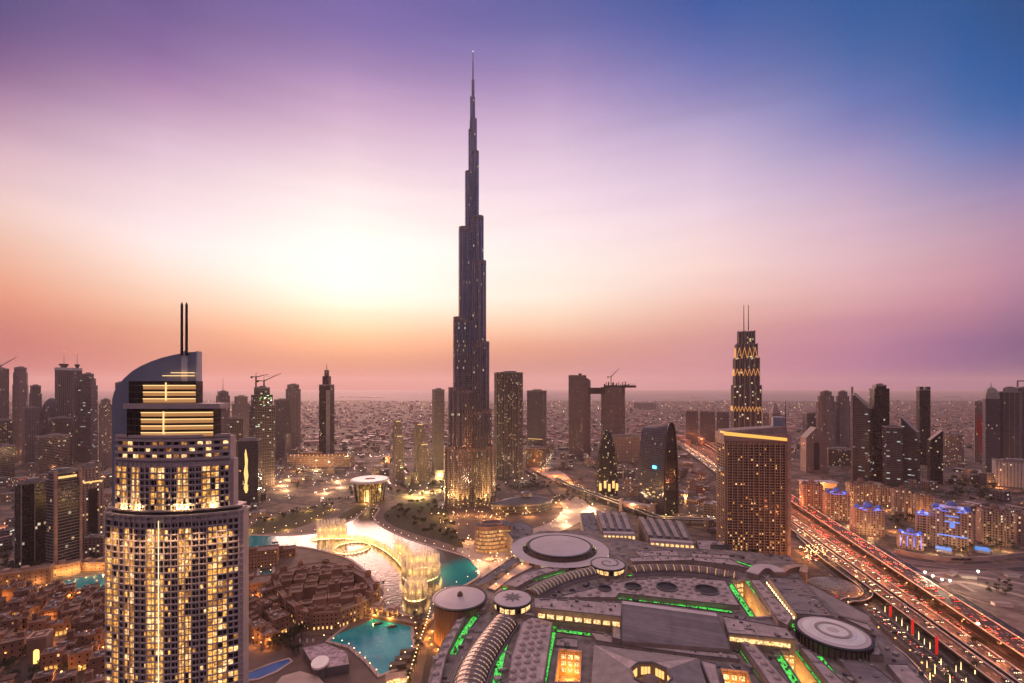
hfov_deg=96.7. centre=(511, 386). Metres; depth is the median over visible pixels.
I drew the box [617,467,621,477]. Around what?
block of flats
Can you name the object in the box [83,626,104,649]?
sandstone house
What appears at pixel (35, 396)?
tower
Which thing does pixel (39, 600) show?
sandstone house
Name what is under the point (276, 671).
pool edge
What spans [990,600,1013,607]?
site cabin
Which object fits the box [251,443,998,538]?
street lamps
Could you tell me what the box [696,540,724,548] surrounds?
roof strip
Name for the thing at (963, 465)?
building
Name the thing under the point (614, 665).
hipped hall
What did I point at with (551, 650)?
green light line
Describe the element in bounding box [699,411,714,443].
tower
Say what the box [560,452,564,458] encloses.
block of flats
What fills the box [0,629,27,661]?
sandstone house
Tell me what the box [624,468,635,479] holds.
block of flats
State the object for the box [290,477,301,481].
building
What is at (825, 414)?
tower
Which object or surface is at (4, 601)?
sandstone house
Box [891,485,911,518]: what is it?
apartment block
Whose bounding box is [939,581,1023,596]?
dirt track
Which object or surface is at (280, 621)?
sandstone house
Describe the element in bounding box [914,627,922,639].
palm tree
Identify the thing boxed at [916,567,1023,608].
sand plot
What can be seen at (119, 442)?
window
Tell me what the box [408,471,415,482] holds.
block of flats
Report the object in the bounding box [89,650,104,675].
sandstone house
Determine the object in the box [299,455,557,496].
boulevard
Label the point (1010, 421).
tower
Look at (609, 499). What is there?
viaduct
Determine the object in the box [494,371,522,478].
tower
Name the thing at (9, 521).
block of flats
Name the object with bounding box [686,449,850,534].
traffic
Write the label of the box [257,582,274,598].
sandstone house
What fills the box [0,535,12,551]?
block of flats
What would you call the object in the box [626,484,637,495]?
block of flats
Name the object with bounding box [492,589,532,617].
star rotunda
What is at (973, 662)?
palm tree
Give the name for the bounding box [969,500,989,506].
block of flats
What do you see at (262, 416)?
tower
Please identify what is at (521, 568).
roof strip
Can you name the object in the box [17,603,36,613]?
sandstone house
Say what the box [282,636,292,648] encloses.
tree
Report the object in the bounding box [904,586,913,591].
tree
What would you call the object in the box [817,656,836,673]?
green light line
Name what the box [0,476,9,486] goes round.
block of flats
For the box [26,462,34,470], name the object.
block of flats
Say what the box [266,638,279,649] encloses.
tree
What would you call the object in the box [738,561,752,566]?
green light line
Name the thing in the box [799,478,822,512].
apartment block
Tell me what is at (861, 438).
tower
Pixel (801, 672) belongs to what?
light court
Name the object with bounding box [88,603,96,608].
sandstone house
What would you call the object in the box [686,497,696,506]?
block of flats
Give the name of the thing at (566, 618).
lit window
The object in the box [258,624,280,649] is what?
sandstone house
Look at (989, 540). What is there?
palm tree
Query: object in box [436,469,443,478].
block of flats
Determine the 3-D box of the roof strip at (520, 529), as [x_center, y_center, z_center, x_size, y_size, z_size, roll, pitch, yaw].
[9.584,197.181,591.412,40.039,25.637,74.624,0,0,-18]
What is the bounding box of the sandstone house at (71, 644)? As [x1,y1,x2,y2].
[57,639,77,650]
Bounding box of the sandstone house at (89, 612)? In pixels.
[81,607,98,620]
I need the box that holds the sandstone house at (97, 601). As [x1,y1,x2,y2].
[80,597,102,611]
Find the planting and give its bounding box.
[8,451,1023,508]
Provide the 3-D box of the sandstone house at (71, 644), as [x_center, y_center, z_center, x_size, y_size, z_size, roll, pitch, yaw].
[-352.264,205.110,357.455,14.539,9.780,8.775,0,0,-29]
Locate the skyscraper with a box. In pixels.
[438,61,497,508]
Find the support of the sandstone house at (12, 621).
on the ground at (302, 496)
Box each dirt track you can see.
[915,571,976,591]
[921,572,1023,584]
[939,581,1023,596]
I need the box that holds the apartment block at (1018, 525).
[1013,512,1023,544]
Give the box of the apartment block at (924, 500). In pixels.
[913,491,934,514]
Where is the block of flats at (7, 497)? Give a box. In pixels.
[0,492,13,501]
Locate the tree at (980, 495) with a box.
[976,493,985,500]
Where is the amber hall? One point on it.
(828, 484)
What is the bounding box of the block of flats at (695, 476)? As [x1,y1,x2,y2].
[687,474,697,479]
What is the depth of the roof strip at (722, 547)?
527.42 m
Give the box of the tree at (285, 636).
[278,630,293,646]
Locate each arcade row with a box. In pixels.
[0,563,53,584]
[54,558,81,576]
[81,557,104,570]
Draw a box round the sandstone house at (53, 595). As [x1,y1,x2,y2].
[44,591,66,605]
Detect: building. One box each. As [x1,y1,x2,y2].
[0,527,13,535]
[25,473,37,476]
[37,473,47,477]
[249,509,265,517]
[249,544,278,569]
[249,573,273,594]
[250,502,257,509]
[262,492,267,499]
[279,545,295,557]
[288,463,295,467]
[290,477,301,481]
[295,464,304,467]
[304,474,312,480]
[335,469,344,472]
[382,468,388,473]
[474,520,511,552]
[566,454,574,458]
[618,484,624,488]
[624,478,630,483]
[679,489,687,494]
[679,496,683,503]
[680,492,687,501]
[683,462,692,465]
[689,504,703,511]
[695,480,704,486]
[698,508,703,514]
[703,501,716,509]
[710,527,716,534]
[943,459,949,465]
[946,478,957,484]
[953,468,964,471]
[958,463,966,467]
[958,501,980,512]
[962,469,970,472]
[1000,504,1019,508]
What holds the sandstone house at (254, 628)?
on the ground at (302, 496)
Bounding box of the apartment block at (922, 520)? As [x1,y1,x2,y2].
[915,509,929,546]
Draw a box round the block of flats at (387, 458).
[385,454,389,462]
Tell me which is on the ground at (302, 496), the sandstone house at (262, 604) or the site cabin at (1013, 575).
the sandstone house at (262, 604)
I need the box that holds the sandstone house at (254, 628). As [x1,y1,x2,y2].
[249,618,267,643]
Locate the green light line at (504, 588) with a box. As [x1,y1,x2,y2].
[501,571,567,589]
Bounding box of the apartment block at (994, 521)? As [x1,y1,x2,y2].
[976,503,1012,547]
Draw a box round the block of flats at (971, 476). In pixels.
[961,473,979,483]
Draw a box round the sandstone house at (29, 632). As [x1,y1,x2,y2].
[14,629,34,636]
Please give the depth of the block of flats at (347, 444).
1554.91 m
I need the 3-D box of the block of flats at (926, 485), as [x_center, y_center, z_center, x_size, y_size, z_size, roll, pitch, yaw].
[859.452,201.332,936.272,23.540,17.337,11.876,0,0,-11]
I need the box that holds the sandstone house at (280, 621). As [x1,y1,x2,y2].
[265,610,289,632]
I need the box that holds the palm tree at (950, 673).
[944,671,954,682]
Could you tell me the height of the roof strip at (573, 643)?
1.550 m
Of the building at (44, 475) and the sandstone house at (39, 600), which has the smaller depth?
the sandstone house at (39, 600)
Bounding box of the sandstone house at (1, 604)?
[0,599,3,611]
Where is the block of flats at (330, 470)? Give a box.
[327,467,335,473]
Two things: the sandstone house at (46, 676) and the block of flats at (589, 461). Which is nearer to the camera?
the sandstone house at (46, 676)
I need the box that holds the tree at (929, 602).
[925,598,936,607]
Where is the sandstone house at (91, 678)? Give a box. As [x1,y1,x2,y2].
[82,669,104,682]
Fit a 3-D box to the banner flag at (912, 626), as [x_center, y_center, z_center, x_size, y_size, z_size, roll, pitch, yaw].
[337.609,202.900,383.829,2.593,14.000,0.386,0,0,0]
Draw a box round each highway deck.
[677,440,1023,682]
[677,441,1013,682]
[703,442,1023,658]
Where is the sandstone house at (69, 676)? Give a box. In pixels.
[48,668,77,682]
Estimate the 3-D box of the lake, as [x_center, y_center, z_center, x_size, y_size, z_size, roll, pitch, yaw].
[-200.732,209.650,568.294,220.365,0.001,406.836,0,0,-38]
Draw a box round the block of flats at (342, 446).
[339,443,344,451]
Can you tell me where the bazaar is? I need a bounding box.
[271,559,379,630]
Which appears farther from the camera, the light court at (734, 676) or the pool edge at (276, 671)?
the pool edge at (276, 671)
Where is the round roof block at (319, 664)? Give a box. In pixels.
[311,655,328,679]
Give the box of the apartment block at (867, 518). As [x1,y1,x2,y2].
[850,501,884,536]
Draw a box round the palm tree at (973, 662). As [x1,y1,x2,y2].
[970,659,979,673]
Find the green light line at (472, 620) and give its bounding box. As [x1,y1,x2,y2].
[450,614,479,654]
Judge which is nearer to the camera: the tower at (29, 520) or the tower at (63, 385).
the tower at (29, 520)
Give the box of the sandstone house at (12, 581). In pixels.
[9,579,26,586]
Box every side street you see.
[891,556,1023,568]
[926,578,1023,615]
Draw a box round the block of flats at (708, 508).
[703,501,712,517]
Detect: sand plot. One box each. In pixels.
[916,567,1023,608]
[975,603,1023,632]
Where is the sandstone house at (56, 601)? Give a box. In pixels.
[45,597,64,607]
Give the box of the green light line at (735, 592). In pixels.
[728,583,755,615]
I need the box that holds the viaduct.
[553,477,716,524]
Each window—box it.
[107,441,237,682]
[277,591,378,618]
[565,616,571,620]
[593,619,600,623]
[717,442,784,551]
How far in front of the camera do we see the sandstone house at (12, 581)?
461.53 m
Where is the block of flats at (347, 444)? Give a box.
[341,441,349,447]
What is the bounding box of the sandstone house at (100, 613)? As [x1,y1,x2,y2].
[96,603,104,627]
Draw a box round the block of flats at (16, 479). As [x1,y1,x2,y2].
[11,476,30,489]
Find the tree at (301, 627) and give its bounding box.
[293,622,309,639]
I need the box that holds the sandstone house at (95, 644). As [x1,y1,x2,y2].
[81,640,99,650]
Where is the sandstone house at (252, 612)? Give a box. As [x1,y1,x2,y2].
[249,598,263,617]
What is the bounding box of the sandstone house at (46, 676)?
[24,668,54,682]
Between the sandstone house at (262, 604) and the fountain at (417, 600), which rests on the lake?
the fountain at (417, 600)
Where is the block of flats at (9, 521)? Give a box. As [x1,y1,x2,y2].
[5,515,13,527]
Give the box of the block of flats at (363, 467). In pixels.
[360,465,366,470]
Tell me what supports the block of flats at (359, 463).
on the ground at (302, 496)
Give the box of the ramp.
[797,535,930,682]
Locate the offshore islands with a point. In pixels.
(627, 398)
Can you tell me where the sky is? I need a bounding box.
[0,0,1023,389]
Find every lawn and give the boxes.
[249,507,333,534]
[338,504,365,520]
[384,501,462,547]
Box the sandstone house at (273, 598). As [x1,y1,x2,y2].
[267,591,283,606]
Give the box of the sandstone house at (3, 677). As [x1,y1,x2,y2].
[0,666,16,682]
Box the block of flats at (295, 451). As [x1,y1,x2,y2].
[291,447,298,453]
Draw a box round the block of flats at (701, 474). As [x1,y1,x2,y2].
[691,470,705,479]
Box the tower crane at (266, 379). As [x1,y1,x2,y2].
[257,373,280,385]
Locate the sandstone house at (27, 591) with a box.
[13,585,38,597]
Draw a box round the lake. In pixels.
[249,508,479,618]
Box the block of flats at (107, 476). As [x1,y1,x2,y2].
[100,472,111,486]
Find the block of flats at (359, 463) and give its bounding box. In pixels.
[357,461,363,467]
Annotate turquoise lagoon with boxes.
[330,619,412,673]
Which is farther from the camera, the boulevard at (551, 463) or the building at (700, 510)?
the boulevard at (551, 463)
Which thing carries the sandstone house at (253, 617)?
on the ground at (302, 496)
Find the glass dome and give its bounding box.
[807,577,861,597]
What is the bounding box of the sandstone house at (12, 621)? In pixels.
[0,612,22,631]
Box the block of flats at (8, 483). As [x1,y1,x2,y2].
[6,479,10,487]
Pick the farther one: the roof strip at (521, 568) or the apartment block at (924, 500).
the apartment block at (924, 500)
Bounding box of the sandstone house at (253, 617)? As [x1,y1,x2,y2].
[249,614,258,622]
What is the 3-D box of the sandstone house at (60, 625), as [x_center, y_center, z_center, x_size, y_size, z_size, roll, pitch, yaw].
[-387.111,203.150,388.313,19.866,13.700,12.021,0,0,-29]
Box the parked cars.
[1,449,1023,505]
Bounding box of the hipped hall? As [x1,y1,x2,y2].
[591,645,705,682]
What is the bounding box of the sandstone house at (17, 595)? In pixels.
[15,593,30,603]
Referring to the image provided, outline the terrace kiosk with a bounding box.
[385,671,407,682]
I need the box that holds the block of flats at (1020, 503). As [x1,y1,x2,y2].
[1018,501,1023,506]
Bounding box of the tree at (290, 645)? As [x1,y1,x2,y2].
[288,642,300,653]
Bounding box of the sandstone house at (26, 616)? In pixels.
[0,609,31,629]
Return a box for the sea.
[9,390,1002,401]
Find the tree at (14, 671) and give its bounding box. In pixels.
[7,669,20,675]
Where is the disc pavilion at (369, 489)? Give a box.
[350,475,388,502]
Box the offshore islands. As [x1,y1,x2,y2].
[335,396,981,398]
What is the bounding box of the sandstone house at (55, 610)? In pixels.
[40,604,61,619]
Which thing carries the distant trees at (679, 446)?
on the ground at (302, 496)
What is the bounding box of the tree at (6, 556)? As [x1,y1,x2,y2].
[0,552,12,562]
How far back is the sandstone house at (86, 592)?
440.86 m
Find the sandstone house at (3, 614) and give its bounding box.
[0,610,10,623]
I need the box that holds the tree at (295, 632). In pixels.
[287,626,300,641]
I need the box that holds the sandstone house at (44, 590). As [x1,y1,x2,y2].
[37,586,55,595]
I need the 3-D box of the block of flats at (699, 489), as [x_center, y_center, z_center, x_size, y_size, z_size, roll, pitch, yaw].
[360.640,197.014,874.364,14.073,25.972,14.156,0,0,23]
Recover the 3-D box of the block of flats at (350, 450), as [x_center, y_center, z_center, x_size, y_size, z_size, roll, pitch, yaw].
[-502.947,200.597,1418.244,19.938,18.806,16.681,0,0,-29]
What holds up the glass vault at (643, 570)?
on the shopping mall
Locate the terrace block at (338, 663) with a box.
[303,643,348,676]
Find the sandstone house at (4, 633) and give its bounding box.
[0,628,14,638]
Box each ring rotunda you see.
[511,533,608,571]
[794,615,875,661]
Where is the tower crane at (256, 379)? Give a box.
[250,373,267,386]
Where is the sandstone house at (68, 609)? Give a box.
[60,601,81,617]
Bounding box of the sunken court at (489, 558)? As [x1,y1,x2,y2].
[482,556,495,561]
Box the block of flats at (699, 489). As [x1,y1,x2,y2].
[696,482,703,496]
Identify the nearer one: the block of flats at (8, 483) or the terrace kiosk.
the terrace kiosk
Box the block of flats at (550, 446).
[547,443,553,452]
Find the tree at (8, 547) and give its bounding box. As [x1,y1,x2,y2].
[0,545,10,551]
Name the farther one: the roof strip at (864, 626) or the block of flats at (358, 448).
the block of flats at (358, 448)
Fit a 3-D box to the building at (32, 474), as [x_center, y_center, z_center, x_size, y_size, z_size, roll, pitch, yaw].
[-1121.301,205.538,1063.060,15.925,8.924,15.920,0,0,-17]
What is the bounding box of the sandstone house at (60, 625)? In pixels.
[44,615,74,636]
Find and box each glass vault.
[451,614,519,682]
[524,566,598,600]
[627,564,737,583]
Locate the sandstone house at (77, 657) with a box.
[67,645,103,670]
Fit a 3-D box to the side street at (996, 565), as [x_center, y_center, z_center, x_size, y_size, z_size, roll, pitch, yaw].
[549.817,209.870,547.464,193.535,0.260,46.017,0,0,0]
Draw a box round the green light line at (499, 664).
[492,640,510,682]
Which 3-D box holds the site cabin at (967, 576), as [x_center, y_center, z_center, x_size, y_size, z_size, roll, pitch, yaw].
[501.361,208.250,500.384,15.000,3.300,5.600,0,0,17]
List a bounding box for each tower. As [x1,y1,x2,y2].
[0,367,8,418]
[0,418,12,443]
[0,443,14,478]
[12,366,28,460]
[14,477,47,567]
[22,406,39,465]
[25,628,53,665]
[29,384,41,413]
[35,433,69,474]
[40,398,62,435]
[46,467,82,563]
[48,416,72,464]
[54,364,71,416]
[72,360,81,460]
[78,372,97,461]
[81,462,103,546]
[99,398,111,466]
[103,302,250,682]
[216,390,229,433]
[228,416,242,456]
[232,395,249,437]
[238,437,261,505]
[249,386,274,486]
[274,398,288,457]
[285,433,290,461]
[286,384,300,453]
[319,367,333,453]
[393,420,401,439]
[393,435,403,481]
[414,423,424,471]
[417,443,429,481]
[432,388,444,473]
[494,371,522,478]
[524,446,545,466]
[527,389,546,462]
[568,373,635,456]
[596,429,617,495]
[612,434,639,461]
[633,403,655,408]
[638,422,678,515]
[685,410,697,443]
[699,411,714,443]
[716,411,728,441]
[730,305,761,427]
[762,413,768,425]
[769,402,780,424]
[800,426,826,473]
[802,411,815,433]
[816,390,835,446]
[827,447,850,466]
[835,390,850,447]
[851,387,872,481]
[869,383,889,482]
[882,425,902,486]
[901,417,919,483]
[916,387,930,464]
[927,430,942,484]
[943,433,963,463]
[974,400,981,461]
[982,387,999,472]
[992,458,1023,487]
[999,386,1021,458]
[1016,380,1023,458]
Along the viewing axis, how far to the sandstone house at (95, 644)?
352.62 m
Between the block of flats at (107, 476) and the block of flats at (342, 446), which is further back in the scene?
the block of flats at (342, 446)
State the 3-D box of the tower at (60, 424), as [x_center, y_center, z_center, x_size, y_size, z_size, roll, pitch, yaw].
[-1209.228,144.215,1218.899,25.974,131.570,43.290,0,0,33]
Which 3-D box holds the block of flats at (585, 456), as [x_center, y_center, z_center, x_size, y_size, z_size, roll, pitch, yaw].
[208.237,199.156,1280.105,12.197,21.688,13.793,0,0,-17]
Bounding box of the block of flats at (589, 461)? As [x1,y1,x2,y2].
[586,457,592,465]
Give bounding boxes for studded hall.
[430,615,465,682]
[507,616,552,682]
[556,577,739,610]
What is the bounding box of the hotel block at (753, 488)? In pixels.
[715,402,790,555]
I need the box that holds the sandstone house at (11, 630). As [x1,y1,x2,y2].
[0,627,16,633]
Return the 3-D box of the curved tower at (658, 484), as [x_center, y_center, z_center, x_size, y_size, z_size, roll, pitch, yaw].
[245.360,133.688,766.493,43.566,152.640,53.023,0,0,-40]
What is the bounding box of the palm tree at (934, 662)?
[930,661,939,673]
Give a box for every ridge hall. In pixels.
[596,510,634,539]
[638,516,693,547]
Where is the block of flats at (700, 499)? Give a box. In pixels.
[693,496,705,504]
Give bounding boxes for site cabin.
[946,570,957,575]
[958,573,977,579]
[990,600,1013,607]
[1002,572,1021,577]
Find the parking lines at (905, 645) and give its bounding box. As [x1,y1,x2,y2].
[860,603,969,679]
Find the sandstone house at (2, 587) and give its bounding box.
[0,584,6,596]
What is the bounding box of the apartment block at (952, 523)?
[929,500,974,552]
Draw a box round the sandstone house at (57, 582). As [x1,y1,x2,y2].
[46,579,62,588]
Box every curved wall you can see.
[781,564,807,583]
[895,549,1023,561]
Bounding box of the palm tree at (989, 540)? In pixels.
[985,539,994,549]
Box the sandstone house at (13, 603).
[2,596,26,614]
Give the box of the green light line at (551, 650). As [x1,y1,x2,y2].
[545,626,557,682]
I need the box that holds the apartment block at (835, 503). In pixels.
[822,487,849,520]
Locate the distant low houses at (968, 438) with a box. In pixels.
[9,399,973,444]
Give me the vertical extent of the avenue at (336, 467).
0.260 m
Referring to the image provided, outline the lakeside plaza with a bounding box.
[456,540,511,577]
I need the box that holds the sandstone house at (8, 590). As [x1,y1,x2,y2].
[2,582,21,601]
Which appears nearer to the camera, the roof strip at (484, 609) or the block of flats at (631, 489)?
the roof strip at (484, 609)
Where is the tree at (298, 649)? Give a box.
[293,641,302,653]
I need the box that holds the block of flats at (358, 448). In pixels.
[355,446,361,451]
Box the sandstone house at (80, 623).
[72,615,102,631]
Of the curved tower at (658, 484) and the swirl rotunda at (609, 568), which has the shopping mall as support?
the swirl rotunda at (609, 568)
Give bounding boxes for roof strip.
[475,556,519,587]
[476,599,489,614]
[488,563,532,591]
[503,563,565,589]
[506,521,532,556]
[522,611,606,631]
[555,636,577,648]
[580,513,598,530]
[590,631,739,662]
[612,625,620,643]
[628,555,748,572]
[634,550,679,556]
[690,552,730,558]
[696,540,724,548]
[700,659,719,682]
[710,545,731,549]
[741,641,788,682]
[750,579,792,629]
[775,649,789,655]
[799,646,844,682]
[838,615,871,634]
[867,639,883,661]
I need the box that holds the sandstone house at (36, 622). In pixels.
[27,612,56,630]
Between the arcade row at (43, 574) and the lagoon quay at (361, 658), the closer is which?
the lagoon quay at (361, 658)
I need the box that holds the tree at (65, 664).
[60,661,67,670]
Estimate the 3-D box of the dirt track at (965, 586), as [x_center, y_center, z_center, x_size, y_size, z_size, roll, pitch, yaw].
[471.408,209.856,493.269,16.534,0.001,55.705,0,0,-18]
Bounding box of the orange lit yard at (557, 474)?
[531,465,573,484]
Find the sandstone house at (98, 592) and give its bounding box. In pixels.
[91,587,104,602]
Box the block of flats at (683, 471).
[680,467,687,477]
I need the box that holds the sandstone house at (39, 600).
[29,593,47,615]
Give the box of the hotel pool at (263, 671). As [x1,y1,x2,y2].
[249,659,289,678]
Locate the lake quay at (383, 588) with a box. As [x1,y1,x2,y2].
[249,507,481,620]
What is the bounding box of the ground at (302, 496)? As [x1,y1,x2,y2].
[0,400,1023,682]
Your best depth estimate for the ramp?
467.60 m
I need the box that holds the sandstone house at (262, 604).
[256,598,271,618]
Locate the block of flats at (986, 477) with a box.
[980,472,993,485]
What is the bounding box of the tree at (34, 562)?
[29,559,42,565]
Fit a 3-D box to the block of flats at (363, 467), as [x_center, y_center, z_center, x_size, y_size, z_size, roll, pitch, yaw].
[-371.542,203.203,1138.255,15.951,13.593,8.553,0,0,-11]
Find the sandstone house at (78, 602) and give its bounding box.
[62,601,82,608]
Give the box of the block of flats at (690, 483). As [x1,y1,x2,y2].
[686,477,694,489]
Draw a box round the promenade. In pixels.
[249,500,559,682]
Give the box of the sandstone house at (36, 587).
[25,581,40,591]
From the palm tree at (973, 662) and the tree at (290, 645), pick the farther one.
the tree at (290, 645)
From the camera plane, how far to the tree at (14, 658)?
343.61 m
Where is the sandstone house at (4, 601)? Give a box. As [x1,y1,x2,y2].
[0,596,6,607]
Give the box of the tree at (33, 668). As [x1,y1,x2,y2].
[27,664,40,672]
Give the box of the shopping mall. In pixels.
[428,531,927,682]
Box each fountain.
[315,538,407,579]
[333,542,369,553]
[402,567,438,581]
[405,592,426,601]
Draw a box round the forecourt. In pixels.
[533,497,604,532]
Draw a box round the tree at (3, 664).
[0,661,9,666]
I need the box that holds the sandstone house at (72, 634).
[57,628,90,646]
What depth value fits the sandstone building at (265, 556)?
527.53 m
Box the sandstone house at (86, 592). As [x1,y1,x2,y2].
[77,589,92,595]
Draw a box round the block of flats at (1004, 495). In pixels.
[989,489,1011,502]
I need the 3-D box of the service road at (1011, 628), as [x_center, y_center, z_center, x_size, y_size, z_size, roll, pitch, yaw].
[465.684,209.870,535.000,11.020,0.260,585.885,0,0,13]
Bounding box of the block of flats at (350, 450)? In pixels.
[347,448,353,453]
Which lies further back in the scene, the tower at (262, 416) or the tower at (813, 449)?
the tower at (813, 449)
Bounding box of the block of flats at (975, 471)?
[971,469,982,473]
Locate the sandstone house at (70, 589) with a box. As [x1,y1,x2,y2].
[56,582,79,600]
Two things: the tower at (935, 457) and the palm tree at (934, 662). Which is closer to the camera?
the palm tree at (934, 662)
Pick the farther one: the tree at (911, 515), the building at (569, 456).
the building at (569, 456)
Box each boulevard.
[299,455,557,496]
[564,478,703,521]
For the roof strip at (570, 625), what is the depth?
348.24 m
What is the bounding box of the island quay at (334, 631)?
[290,595,385,635]
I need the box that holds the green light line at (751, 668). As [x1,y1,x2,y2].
[739,651,761,682]
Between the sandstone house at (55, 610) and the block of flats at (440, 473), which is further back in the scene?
the block of flats at (440, 473)
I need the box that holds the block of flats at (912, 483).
[907,479,916,487]
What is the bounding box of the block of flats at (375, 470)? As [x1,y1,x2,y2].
[372,467,378,474]
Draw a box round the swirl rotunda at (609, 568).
[590,557,625,578]
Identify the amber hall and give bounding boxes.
[798,480,838,487]
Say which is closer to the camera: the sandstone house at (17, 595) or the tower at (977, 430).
the sandstone house at (17, 595)
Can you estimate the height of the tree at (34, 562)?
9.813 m
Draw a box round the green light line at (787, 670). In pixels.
[772,653,799,682]
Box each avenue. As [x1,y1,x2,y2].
[276,462,431,477]
[308,450,638,474]
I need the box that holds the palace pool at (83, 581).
[64,574,104,587]
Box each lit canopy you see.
[935,545,951,553]
[975,546,990,553]
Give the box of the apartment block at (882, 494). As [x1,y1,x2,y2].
[875,484,890,505]
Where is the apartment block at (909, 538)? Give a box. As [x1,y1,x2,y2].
[896,528,923,550]
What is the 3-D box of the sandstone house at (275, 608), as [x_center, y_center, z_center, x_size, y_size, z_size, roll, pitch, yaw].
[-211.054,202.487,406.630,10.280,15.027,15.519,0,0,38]
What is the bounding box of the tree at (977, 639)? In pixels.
[970,636,986,644]
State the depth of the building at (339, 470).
1117.04 m
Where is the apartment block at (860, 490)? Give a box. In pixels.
[845,478,875,503]
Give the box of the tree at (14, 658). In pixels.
[8,656,18,664]
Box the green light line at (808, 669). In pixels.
[796,650,820,682]
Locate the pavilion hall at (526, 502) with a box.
[491,491,551,514]
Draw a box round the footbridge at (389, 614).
[366,602,430,628]
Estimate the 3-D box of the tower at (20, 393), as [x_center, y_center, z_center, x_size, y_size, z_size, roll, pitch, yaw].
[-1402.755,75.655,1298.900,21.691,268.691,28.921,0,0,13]
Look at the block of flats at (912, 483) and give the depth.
952.25 m
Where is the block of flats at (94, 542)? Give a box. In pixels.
[84,533,104,556]
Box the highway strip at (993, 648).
[699,451,1023,682]
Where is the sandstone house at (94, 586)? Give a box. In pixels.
[74,583,99,596]
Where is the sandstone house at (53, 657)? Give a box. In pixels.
[40,644,72,671]
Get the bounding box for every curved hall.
[621,600,730,652]
[746,564,785,578]
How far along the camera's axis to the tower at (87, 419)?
1272.72 m
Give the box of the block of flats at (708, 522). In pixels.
[704,517,714,530]
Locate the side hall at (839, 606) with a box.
[807,582,869,620]
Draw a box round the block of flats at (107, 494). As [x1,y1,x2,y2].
[104,492,111,500]
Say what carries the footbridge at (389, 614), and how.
on the ground at (302, 496)
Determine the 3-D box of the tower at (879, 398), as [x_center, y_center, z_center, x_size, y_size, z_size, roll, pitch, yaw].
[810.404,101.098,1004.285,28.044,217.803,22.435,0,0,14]
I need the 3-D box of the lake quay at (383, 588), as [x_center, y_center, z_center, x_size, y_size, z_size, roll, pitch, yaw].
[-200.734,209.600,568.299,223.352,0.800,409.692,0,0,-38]
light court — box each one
[554,648,581,682]
[720,668,751,682]
[732,579,771,619]
[781,649,821,682]
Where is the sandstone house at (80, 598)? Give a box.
[71,594,91,604]
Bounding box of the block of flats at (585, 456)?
[583,454,588,461]
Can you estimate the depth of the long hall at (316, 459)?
1194.30 m
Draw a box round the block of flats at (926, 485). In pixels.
[922,481,936,489]
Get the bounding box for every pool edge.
[61,573,104,588]
[249,657,292,680]
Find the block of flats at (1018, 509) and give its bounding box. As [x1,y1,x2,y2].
[1010,505,1023,512]
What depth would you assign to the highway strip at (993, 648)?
496.25 m
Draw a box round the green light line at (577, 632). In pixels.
[553,628,591,636]
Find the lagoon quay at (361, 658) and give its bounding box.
[325,617,416,677]
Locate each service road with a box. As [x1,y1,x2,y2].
[805,557,968,682]
[834,520,1023,638]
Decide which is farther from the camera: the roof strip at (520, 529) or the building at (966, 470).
the building at (966, 470)
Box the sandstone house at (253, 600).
[249,594,260,610]
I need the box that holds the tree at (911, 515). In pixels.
[907,514,914,521]
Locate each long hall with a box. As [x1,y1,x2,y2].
[287,452,353,466]
[766,576,833,619]
[835,656,896,682]
[886,663,925,682]
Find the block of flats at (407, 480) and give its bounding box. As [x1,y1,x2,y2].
[404,475,410,487]
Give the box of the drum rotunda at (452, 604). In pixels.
[429,585,486,649]
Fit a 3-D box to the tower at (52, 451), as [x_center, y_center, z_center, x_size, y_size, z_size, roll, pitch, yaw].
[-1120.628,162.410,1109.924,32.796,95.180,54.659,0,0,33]
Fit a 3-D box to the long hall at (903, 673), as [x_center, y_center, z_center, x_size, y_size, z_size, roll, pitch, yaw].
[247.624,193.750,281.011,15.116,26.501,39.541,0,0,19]
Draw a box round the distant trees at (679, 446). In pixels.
[9,402,973,450]
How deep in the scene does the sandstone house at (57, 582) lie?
456.43 m
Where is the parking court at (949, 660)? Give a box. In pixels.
[854,597,977,682]
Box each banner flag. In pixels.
[889,606,891,616]
[911,619,913,634]
[935,637,937,654]
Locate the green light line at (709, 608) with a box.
[618,597,732,613]
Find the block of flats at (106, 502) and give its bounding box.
[104,497,110,511]
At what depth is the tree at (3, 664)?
337.73 m
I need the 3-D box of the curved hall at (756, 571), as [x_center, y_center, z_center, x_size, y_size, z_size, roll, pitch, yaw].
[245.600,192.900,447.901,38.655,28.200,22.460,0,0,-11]
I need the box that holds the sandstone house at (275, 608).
[264,603,281,620]
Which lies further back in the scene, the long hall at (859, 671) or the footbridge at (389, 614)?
the footbridge at (389, 614)
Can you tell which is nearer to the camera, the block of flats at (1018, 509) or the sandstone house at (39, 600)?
the sandstone house at (39, 600)
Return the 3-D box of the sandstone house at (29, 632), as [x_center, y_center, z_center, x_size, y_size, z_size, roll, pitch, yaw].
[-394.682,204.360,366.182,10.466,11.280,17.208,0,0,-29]
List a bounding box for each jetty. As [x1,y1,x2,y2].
[389,661,406,669]
[394,655,411,662]
[399,648,415,655]
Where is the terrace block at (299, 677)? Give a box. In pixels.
[276,671,323,682]

